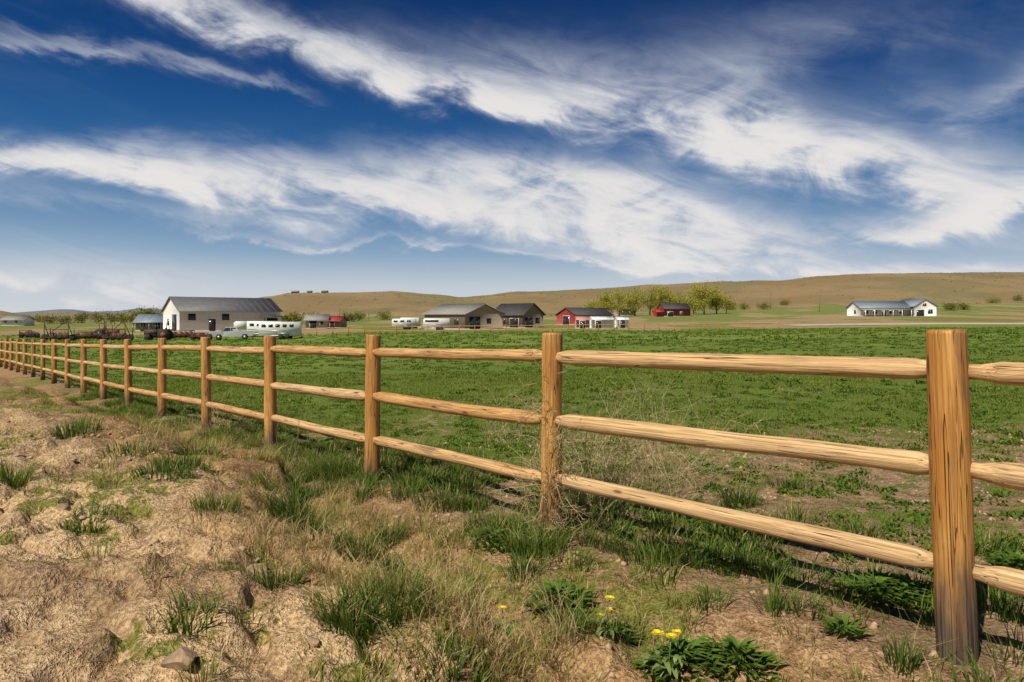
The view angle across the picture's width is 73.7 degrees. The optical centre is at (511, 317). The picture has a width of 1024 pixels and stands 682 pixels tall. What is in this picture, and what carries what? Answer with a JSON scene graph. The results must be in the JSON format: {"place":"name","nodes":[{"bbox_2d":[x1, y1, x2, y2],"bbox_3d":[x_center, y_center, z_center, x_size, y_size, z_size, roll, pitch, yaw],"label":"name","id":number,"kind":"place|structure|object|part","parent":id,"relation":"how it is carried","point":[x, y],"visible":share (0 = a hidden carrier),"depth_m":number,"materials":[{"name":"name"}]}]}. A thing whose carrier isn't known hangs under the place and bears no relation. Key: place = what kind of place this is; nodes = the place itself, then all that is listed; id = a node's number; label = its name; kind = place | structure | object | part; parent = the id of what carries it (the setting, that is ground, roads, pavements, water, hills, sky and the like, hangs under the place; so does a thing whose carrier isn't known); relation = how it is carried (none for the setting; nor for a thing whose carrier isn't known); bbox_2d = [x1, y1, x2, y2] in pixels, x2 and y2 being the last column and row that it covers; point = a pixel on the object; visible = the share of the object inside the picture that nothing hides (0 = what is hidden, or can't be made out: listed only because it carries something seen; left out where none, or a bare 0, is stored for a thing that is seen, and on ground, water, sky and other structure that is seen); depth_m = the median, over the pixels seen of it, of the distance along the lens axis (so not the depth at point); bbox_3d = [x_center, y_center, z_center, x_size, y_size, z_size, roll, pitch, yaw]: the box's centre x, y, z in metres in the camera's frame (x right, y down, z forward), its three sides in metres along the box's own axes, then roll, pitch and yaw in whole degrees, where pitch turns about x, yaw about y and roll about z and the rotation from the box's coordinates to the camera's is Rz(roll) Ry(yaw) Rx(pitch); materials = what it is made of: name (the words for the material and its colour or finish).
{"place":"outdoors","nodes":[
{"label":"outdoors","id":0,"kind":"place"},
{"bbox_2d":[0,272,1023,681],"bbox_3d":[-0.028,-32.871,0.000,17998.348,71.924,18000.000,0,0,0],"label":"ground","id":1,"kind":"structure","parent":0,"point":[106,614],"depth_m":4.37,"materials":[{"name":"soil"}]},
{"bbox_2d":[0,315,35,325],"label":"farmhouse","id":2,"kind":"object","parent":1,"relation":"on","point":[17,320],"visible":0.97,"depth_m":250.60,"materials":[{"name":"white metal"}]},
{"bbox_2d":[12,451,26,457],"bbox_3d":[-4.049,1.129,5.603,0.107,0.062,0.091,0,0,-38],"label":"rock","id":3,"kind":"object","parent":1,"relation":"on","point":[15,454],"visible":0.83,"depth_m":5.59,"materials":[{"name":"stone"}]},
{"bbox_2d":[18,330,39,337],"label":"hay rake","id":4,"kind":"object","parent":1,"relation":"on","point":[29,333],"visible":0.97,"depth_m":103.96,"materials":[{"name":"metal"}]},
{"bbox_2d":[41,319,76,340],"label":"hay rake","id":5,"kind":"object","parent":1,"relation":"on","point":[60,336],"visible":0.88,"depth_m":90.49,"materials":[{"name":"metal"}]},
{"bbox_2d":[56,503,68,510],"bbox_3d":[-2.834,1.196,4.306,0.077,0.051,0.057,0,0,0],"label":"rock","id":6,"kind":"object","parent":1,"relation":"on","point":[63,506],"visible":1,"depth_m":4.29,"materials":[{"name":"stone"}]},
{"bbox_2d":[75,332,103,339],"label":"hay rake","id":7,"kind":"object","parent":1,"relation":"on","point":[90,335],"visible":0.9,"depth_m":96.85,"materials":[{"name":"metal"}]},
{"bbox_2d":[90,556,102,560],"bbox_3d":[-1.944,1.146,3.202,0.074,0.054,0.048,0,0,14],"label":"rock","id":8,"kind":"object","parent":1,"relation":"on","point":[95,558],"visible":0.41,"depth_m":3.20,"materials":[{"name":"stone"}]},
{"bbox_2d":[95,323,118,338],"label":"tractor","id":9,"kind":"object","parent":1,"relation":"on","point":[99,330],"visible":0.46,"depth_m":98.01,"materials":[{"name":"red paint"}]},
{"bbox_2d":[102,319,133,340],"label":"hay rake","id":10,"kind":"object","parent":1,"relation":"on","point":[117,336],"visible":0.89,"depth_m":89.97,"materials":[{"name":"metal"}]},
{"bbox_2d":[102,400,173,442],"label":"dry weed","id":11,"kind":"object","parent":1,"relation":"on","point":[145,428],"visible":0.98,"depth_m":6.42,"materials":[{"name":"beige plant"}]},
{"bbox_2d":[131,322,162,329],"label":"porch","id":12,"kind":"object","parent":1,"relation":"on","point":[147,322],"visible":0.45,"depth_m":148.60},
{"bbox_2d":[144,323,173,339],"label":"tractor","id":13,"kind":"object","parent":1,"relation":"on","point":[166,333],"visible":0.97,"depth_m":92.77,"materials":[{"name":"metal"}]},
{"bbox_2d":[152,329,177,337],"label":"hay rake","id":14,"kind":"object","parent":1,"relation":"on","point":[155,335],"visible":0.15,"depth_m":104.35,"materials":[{"name":"metal"}]},
{"bbox_2d":[160,646,197,670],"bbox_3d":[-1.143,1.179,2.356,0.116,0.084,0.106,0,0,0],"label":"rock","id":15,"kind":"object","parent":1,"relation":"on","point":[180,657],"visible":0.94,"depth_m":2.33,"materials":[{"name":"stone"}]},
{"bbox_2d":[172,330,197,338],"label":"hay rake","id":16,"kind":"object","parent":1,"relation":"on","point":[181,334],"visible":0.62,"depth_m":100.63,"materials":[{"name":"metal"}]},
{"bbox_2d":[167,444,224,456],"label":"broadleaf weed","id":17,"kind":"object","parent":1,"relation":"on","point":[214,449],"visible":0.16,"depth_m":6.35,"materials":[{"name":"green plant"}]},
{"bbox_2d":[188,332,212,339],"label":"hay rake","id":18,"kind":"object","parent":1,"relation":"on","point":[198,335],"visible":0.8,"depth_m":93.25,"materials":[{"name":"metal"}]},
{"bbox_2d":[178,390,260,434],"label":"dry weed","id":19,"kind":"object","parent":1,"relation":"on","point":[229,417],"visible":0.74,"depth_m":9.69,"materials":[{"name":"beige plant"}]},
{"bbox_2d":[161,296,282,332],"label":"white barn","id":20,"kind":"structure","parent":1,"relation":"on","point":[206,314],"depth_m":130.60,"materials":[{"name":"white metal"}]},
{"bbox_2d":[167,314,276,330],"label":"windows and doors","id":21,"kind":"structure","parent":20,"relation":"in","point":[191,316],"depth_m":128.56,"materials":[{"name":"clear glass"}]},
{"bbox_2d":[209,327,253,339],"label":"pickup truck","id":22,"kind":"object","parent":1,"relation":"on","point":[229,332],"visible":0.94,"depth_m":95.19,"materials":[{"name":"silver metal"}]},
{"bbox_2d":[252,557,260,562],"bbox_3d":[-1.269,1.202,3.384,0.060,0.035,0.048,0,0,39],"label":"rock","id":23,"kind":"object","parent":1,"relation":"on","point":[256,559],"visible":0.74,"depth_m":3.37,"materials":[{"name":"stone"}]},
{"bbox_2d":[247,563,266,573],"bbox_3d":[-1.238,1.217,3.301,0.112,0.063,0.063,0,0,-10],"label":"rock","id":24,"kind":"object","parent":1,"relation":"on","point":[250,568],"visible":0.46,"depth_m":3.28,"materials":[{"name":"stone"}]},
{"bbox_2d":[234,321,281,333],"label":"horse trailer","id":25,"kind":"object","parent":1,"relation":"on","point":[253,326],"visible":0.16,"depth_m":106.10,"materials":[{"name":"white paint"}]},
{"bbox_2d":[215,388,329,482],"bbox_3d":[-2.314,1.199,6.583,1.185,1.250,0.887,0,0,0],"label":"dry weed","id":26,"kind":"object","parent":1,"relation":"on","point":[270,437],"visible":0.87,"depth_m":6.58,"materials":[{"name":"beige plant"}]},
{"bbox_2d":[252,322,301,338],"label":"horse trailer","id":27,"kind":"object","parent":1,"relation":"on","point":[284,330],"visible":0.96,"depth_m":97.40,"materials":[{"name":"white paint"}]},
{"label":"windows","id":28,"kind":"part","parent":27,"relation":"part of","materials":[{"name":"black glass"}]},
{"bbox_2d":[306,636,319,646],"bbox_3d":[-0.761,1.233,2.596,0.060,0.036,0.037,0,0,0],"label":"rock","id":29,"kind":"object","parent":1,"relation":"on","point":[314,641],"visible":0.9,"depth_m":2.59,"materials":[{"name":"stone"}]},
{"bbox_2d":[303,314,330,328],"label":"beige shed","id":30,"kind":"structure","parent":1,"relation":"on","point":[320,321],"depth_m":165.49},
{"bbox_2d":[310,321,322,327],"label":"windows and doors","id":31,"kind":"structure","parent":30,"relation":"in","point":[313,324],"depth_m":165.24,"materials":[{"name":"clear glass"}]},
{"bbox_2d":[274,483,365,570],"bbox_3d":[-0.925,1.098,3.382,0.304,0.438,0.540,0,0,26],"label":"dry weed","id":32,"kind":"object","parent":1,"relation":"on","point":[321,540],"visible":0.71,"depth_m":3.35,"materials":[{"name":"beige plant"}]},
{"bbox_2d":[329,316,348,327],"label":"shed","id":33,"kind":"structure","parent":1,"relation":"on","point":[337,321],"depth_m":174.78,"materials":[{"name":"red"}]},
{"bbox_2d":[387,319,415,328],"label":"travel trailer","id":34,"kind":"object","parent":1,"relation":"on","point":[402,322],"visible":0.74,"depth_m":152.11,"materials":[{"name":"white paint"}]},
{"bbox_2d":[400,318,420,327],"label":"travel trailer","id":35,"kind":"object","parent":1,"relation":"on","point":[418,321],"visible":0.23,"depth_m":164.69,"materials":[{"name":"white paint"}]},
{"bbox_2d":[418,318,449,330],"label":"cargo trailer","id":36,"kind":"object","parent":1,"relation":"on","point":[436,321],"visible":0.76,"depth_m":138.08,"materials":[{"name":"white paint"}]},
{"bbox_2d":[399,572,517,680],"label":"dry weed","id":37,"kind":"object","parent":1,"relation":"on","point":[465,623],"visible":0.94,"depth_m":2.73,"materials":[{"name":"beige plant"}]},
{"bbox_2d":[421,303,505,329],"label":"tan barn","id":38,"kind":"structure","parent":1,"relation":"on","point":[477,315],"depth_m":149.36,"materials":[{"name":"beige metal"}]},
{"bbox_2d":[454,317,490,328],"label":"windows and doors","id":39,"kind":"structure","parent":38,"relation":"in","point":[475,321],"depth_m":147.22,"materials":[{"name":"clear glass"}]},
{"bbox_2d":[463,526,530,552],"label":"broadleaf weed","id":40,"kind":"object","parent":1,"relation":"on","point":[489,538],"visible":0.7,"depth_m":4.49,"materials":[{"name":"green plant"}]},
{"bbox_2d":[473,382,537,443],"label":"dry weed","id":41,"kind":"object","parent":1,"relation":"on","point":[502,422],"visible":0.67,"depth_m":8.53,"materials":[{"name":"beige plant"}]},
{"bbox_2d":[494,605,525,641],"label":"dandelion","id":42,"kind":"object","parent":1,"relation":"on","point":[509,626],"visible":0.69,"depth_m":3.16,"materials":[{"name":"green plant"}]},
{"bbox_2d":[0,329,1023,665],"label":"wooden fence","id":43,"kind":"object","parent":1,"relation":"on","point":[946,463],"visible":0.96,"depth_m":3.67,"materials":[{"name":"brown wood"}]},
{"bbox_2d":[0,412,1023,681],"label":"soil clods","id":44,"kind":"object","parent":1,"relation":"on","point":[778,644],"visible":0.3,"depth_m":4.70,"materials":[{"name":"brown soil"}]},
{"bbox_2d":[1,326,1023,598],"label":"alfalfa crop","id":45,"kind":"object","parent":1,"relation":"on","point":[843,484],"visible":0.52,"depth_m":13.17,"materials":[{"name":"green plant"}]},
{"bbox_2d":[503,326,543,327],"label":"foundation","id":46,"kind":"object","parent":1,"relation":"on","point":[520,327],"visible":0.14,"depth_m":161.93,"materials":[{"name":"concrete"}]},
{"bbox_2d":[503,305,542,326],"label":"walls","id":47,"kind":"structure","parent":46,"relation":"on","point":[533,311],"depth_m":162.94,"materials":[{"name":"brown"}]},
{"bbox_2d":[510,319,517,326],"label":"garage windows and doors","id":48,"kind":"structure","parent":47,"relation":"attached to","point":[511,322],"depth_m":161.55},
{"bbox_2d":[496,303,545,315],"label":"roof","id":49,"kind":"structure","parent":47,"relation":"on","point":[516,309],"depth_m":163.97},
{"bbox_2d":[504,318,539,326],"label":"windows and doors","id":50,"kind":"structure","parent":47,"relation":"attached to","point":[528,321],"depth_m":162.07,"materials":[{"name":"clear glass"}]},
{"bbox_2d":[24,294,1023,324],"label":"distant tree line","id":51,"kind":"object","parent":1,"relation":"on","point":[289,317],"visible":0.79,"depth_m":302.35,"materials":[{"name":"green plant"}]},
{"bbox_2d":[302,322,778,334],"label":"corral fence","id":52,"kind":"object","parent":1,"relation":"on","point":[521,329],"visible":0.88,"depth_m":114.50,"materials":[{"name":"brown wood"}]},
{"bbox_2d":[505,560,590,672],"bbox_3d":[0.181,1.262,2.881,0.340,0.534,0.587,0,0,-26],"label":"dry weed","id":53,"kind":"object","parent":1,"relation":"on","point":[548,628],"visible":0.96,"depth_m":2.92,"materials":[{"name":"beige plant"}]},
{"bbox_2d":[482,418,615,541],"bbox_3d":[0.302,1.096,4.714,0.882,0.886,0.858,0,0,-37],"label":"tumbleweed","id":54,"kind":"object","parent":1,"relation":"on","point":[571,518],"visible":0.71,"depth_m":4.69,"materials":[{"name":"beige plant"}]},
{"bbox_2d":[505,341,596,535],"bbox_3d":[0.267,0.856,4.595,0.696,1.430,0.694,0,0,0],"label":"tumbleweed","id":55,"kind":"object","parent":1,"relation":"on","point":[529,493],"visible":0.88,"depth_m":4.53,"materials":[{"name":"plant"}]},
{"bbox_2d":[519,575,596,619],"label":"broadleaf weed","id":56,"kind":"object","parent":1,"relation":"on","point":[550,585],"visible":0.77,"depth_m":3.55,"materials":[{"name":"green plant"}]},
{"bbox_2d":[473,367,669,520],"bbox_3d":[0.489,0.986,5.213,1.926,1.319,1.709,0,0,-23],"label":"dry weed","id":57,"kind":"object","parent":1,"relation":"on","point":[605,465],"visible":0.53,"depth_m":5.32,"materials":[{"name":"beige plant"}]},
{"bbox_2d":[574,316,589,327],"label":"salmon shed","id":58,"kind":"structure","parent":1,"relation":"on","point":[580,321],"depth_m":146.07,"materials":[{"name":"paint"}]},
{"bbox_2d":[580,321,584,327],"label":"windows and doors","id":59,"kind":"structure","parent":58,"relation":"in","point":[581,322],"depth_m":145.96,"materials":[{"name":"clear glass"}]},
{"bbox_2d":[555,307,613,324],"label":"red barn","id":60,"kind":"structure","parent":1,"relation":"on","point":[566,315],"depth_m":199.57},
{"bbox_2d":[563,316,568,324],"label":"windows and doors","id":61,"kind":"structure","parent":60,"relation":"in","point":[565,318],"depth_m":199.17,"materials":[{"name":"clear glass"}]},
{"bbox_2d":[582,296,598,307],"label":"cottonwood tree","id":62,"kind":"object","parent":1,"relation":"on","point":[590,305],"visible":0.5,"depth_m":305.06,"materials":[{"name":"green plant"}]},
{"bbox_2d":[589,316,613,327],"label":"white shed","id":63,"kind":"structure","parent":1,"relation":"on","point":[601,319],"depth_m":140.21,"materials":[{"name":"paint"}]},
{"bbox_2d":[588,595,618,639],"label":"dandelion","id":64,"kind":"object","parent":1,"relation":"on","point":[606,617],"visible":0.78,"depth_m":3.15,"materials":[{"name":"green plant"}]},
{"bbox_2d":[592,290,618,312],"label":"cottonwood tree","id":65,"kind":"object","parent":1,"relation":"on","point":[604,303],"visible":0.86,"depth_m":297.80,"materials":[{"name":"green plant"}]},
{"bbox_2d":[574,617,644,646],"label":"broadleaf weed","id":66,"kind":"object","parent":1,"relation":"on","point":[621,628],"visible":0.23,"depth_m":3.21,"materials":[{"name":"green plant"}]},
{"bbox_2d":[604,288,635,316],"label":"cottonwood tree","id":67,"kind":"object","parent":1,"relation":"on","point":[620,299],"visible":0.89,"depth_m":304.05,"materials":[{"name":"green plant"}]},
{"bbox_2d":[614,317,628,327],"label":"white shed","id":68,"kind":"structure","parent":1,"relation":"on","point":[621,320],"depth_m":142.13,"materials":[{"name":"paint"}]},
{"bbox_2d":[620,320,624,327],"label":"windows and doors","id":69,"kind":"structure","parent":68,"relation":"in","point":[621,321],"depth_m":141.99,"materials":[{"name":"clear glass"}]},
{"bbox_2d":[609,607,633,636],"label":"dandelion","id":70,"kind":"object","parent":1,"relation":"on","point":[611,609],"visible":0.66,"depth_m":3.22,"materials":[{"name":"yellow plant"}]},
{"bbox_2d":[623,286,647,315],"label":"cottonwood tree","id":71,"kind":"object","parent":1,"relation":"on","point":[635,296],"visible":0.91,"depth_m":306.10,"materials":[{"name":"green plant"}]},
{"bbox_2d":[514,370,763,529],"bbox_3d":[0.892,1.042,5.344,2.043,1.273,2.198,0,0,0],"label":"dry weed","id":72,"kind":"object","parent":1,"relation":"on","point":[656,468],"visible":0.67,"depth_m":5.44,"materials":[{"name":"beige plant"}]},
{"bbox_2d":[637,284,665,314],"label":"cottonwood tree","id":73,"kind":"object","parent":1,"relation":"on","point":[653,296],"visible":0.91,"depth_m":311.48,"materials":[{"name":"green plant"}]},
{"bbox_2d":[283,271,1023,316],"bbox_3d":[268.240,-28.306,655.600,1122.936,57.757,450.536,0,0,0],"label":"sagebrush","id":74,"kind":"object","parent":1,"relation":"on","point":[694,282],"visible":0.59,"depth_m":671.11,"materials":[{"name":"green plant"}]},
{"bbox_2d":[654,287,674,308],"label":"cottonwood tree","id":75,"kind":"object","parent":1,"relation":"on","point":[662,295],"visible":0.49,"depth_m":316.42,"materials":[{"name":"green plant"}]},
{"bbox_2d":[642,629,688,675],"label":"dandelion","id":76,"kind":"object","parent":1,"relation":"on","point":[657,632],"visible":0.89,"depth_m":2.83,"materials":[{"name":"green plant"}]},
{"bbox_2d":[658,288,676,304],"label":"cottonwood tree","id":77,"kind":"object","parent":1,"relation":"on","point":[669,298],"visible":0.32,"depth_m":323.89,"materials":[{"name":"green plant"}]},
{"bbox_2d":[650,633,688,678],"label":"dandelion","id":78,"kind":"object","parent":1,"relation":"on","point":[663,655],"visible":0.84,"depth_m":2.80,"materials":[{"name":"green plant"}]},
{"bbox_2d":[652,303,690,316],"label":"red barn","id":79,"kind":"structure","parent":1,"relation":"on","point":[671,309],"depth_m":286.17,"materials":[{"name":"red wood"}]},
{"bbox_2d":[660,629,693,666],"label":"dandelion","id":80,"kind":"object","parent":1,"relation":"on","point":[676,657],"visible":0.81,"depth_m":2.82,"materials":[{"name":"green plant"}]},
{"bbox_2d":[670,289,688,302],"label":"cottonwood tree","id":81,"kind":"object","parent":1,"relation":"on","point":[677,300],"visible":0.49,"depth_m":319.50,"materials":[{"name":"green plant"}]},
{"bbox_2d":[629,630,737,681],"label":"broadleaf weed","id":82,"kind":"object","parent":1,"relation":"on","point":[680,649],"visible":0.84,"depth_m":2.81,"materials":[{"name":"green plant"}]},
{"bbox_2d":[598,337,785,496],"bbox_3d":[1.388,1.064,6.396,1.681,1.847,2.139,0,0,-33],"label":"dry weed","id":83,"kind":"object","parent":1,"relation":"on","point":[679,410],"visible":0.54,"depth_m":6.26,"materials":[{"name":"beige plant"}]},
{"bbox_2d":[682,288,705,313],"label":"cottonwood tree","id":84,"kind":"object","parent":1,"relation":"on","point":[690,304],"visible":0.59,"depth_m":310.80,"materials":[{"name":"green plant"}]},
{"bbox_2d":[687,280,719,314],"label":"cottonwood tree","id":85,"kind":"object","parent":1,"relation":"on","point":[702,301],"visible":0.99,"depth_m":299.25,"materials":[{"name":"green plant"}]},
{"bbox_2d":[706,282,730,313],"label":"cottonwood tree","id":86,"kind":"object","parent":1,"relation":"on","point":[718,297],"visible":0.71,"depth_m":304.62,"materials":[{"name":"green plant"}]},
{"bbox_2d":[721,293,737,312],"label":"cottonwood tree","id":87,"kind":"object","parent":1,"relation":"on","point":[729,305],"visible":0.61,"depth_m":310.84,"materials":[{"name":"green plant"}]},
{"bbox_2d":[691,632,790,681],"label":"broadleaf weed","id":88,"kind":"object","parent":1,"relation":"on","point":[738,652],"visible":0.97,"depth_m":2.78,"materials":[{"name":"green plant"}]},
{"bbox_2d":[818,610,876,637],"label":"broadleaf weed","id":89,"kind":"object","parent":1,"relation":"on","point":[840,626],"visible":0.98,"depth_m":3.09,"materials":[{"name":"green plant"}]},
{"bbox_2d":[826,569,930,609],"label":"broadleaf weed","id":90,"kind":"object","parent":1,"relation":"on","point":[882,580],"visible":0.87,"depth_m":3.51,"materials":[{"name":"green plant"}]},
{"bbox_2d":[846,298,938,316],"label":"white farmhouse","id":91,"kind":"object","parent":1,"relation":"on","point":[916,307],"visible":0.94,"depth_m":235.31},
{"bbox_2d":[854,310,903,315],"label":"windows and doors","id":92,"kind":"structure","parent":91,"relation":"in","point":[884,311],"depth_m":235.25,"materials":[{"name":"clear glass"}]},
{"bbox_2d":[917,303,932,315],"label":"wing windows and doors","id":93,"kind":"structure","parent":91,"relation":"in","point":[930,311],"depth_m":234.16,"materials":[{"name":"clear glass"}]},
{"bbox_2d":[866,572,933,609],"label":"broadleaf weed","id":94,"kind":"object","parent":1,"relation":"on","point":[904,586],"visible":0.59,"depth_m":3.48,"materials":[{"name":"green plant"}]},
{"bbox_2d":[980,549,1023,569],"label":"broadleaf weed","id":95,"kind":"object","parent":1,"relation":"on","point":[1016,560],"visible":0.85,"depth_m":3.82,"materials":[{"name":"green plant"}]},
{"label":"foundation","id":96,"kind":"object","parent":1,"relation":"on","visible":0},
{"bbox_2d":[136,323,162,329],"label":"walls","id":97,"kind":"structure","parent":96,"relation":"on","point":[152,326],"depth_m":150.49,"materials":[{"name":"beige"}]},
{"bbox_2d":[133,314,162,321],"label":"roof","id":98,"kind":"structure","parent":97,"relation":"on","point":[149,318],"depth_m":151.53,"materials":[{"name":"silver metal"}]},
{"bbox_2d":[141,323,159,329],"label":"windows and doors","id":99,"kind":"structure","parent":97,"relation":"attached to","point":[157,326],"depth_m":150.77,"materials":[{"name":"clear glass"}]},
{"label":"foundation","id":100,"kind":"object","parent":1,"relation":"on","visible":0},
{"bbox_2d":[613,309,633,314],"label":"walls","id":101,"kind":"structure","parent":100,"relation":"on","point":[615,313],"depth_m":331.89,"materials":[{"name":"beige"}]},
{"bbox_2d":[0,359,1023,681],"bbox_3d":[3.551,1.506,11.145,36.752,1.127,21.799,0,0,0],"label":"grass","id":102,"kind":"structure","parent":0,"point":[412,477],"depth_m":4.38,"materials":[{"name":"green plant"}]},
{"bbox_2d":[0,0,1023,312],"label":"sky","id":103,"kind":"structure","parent":0,"point":[152,151],"materials":[{"name":"blue"}]},
{"bbox_2d":[793,323,1023,325],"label":"gravel road","id":104,"kind":"structure","parent":0,"point":[896,324],"depth_m":152.37,"materials":[{"name":"beige gravel"}]}
]}

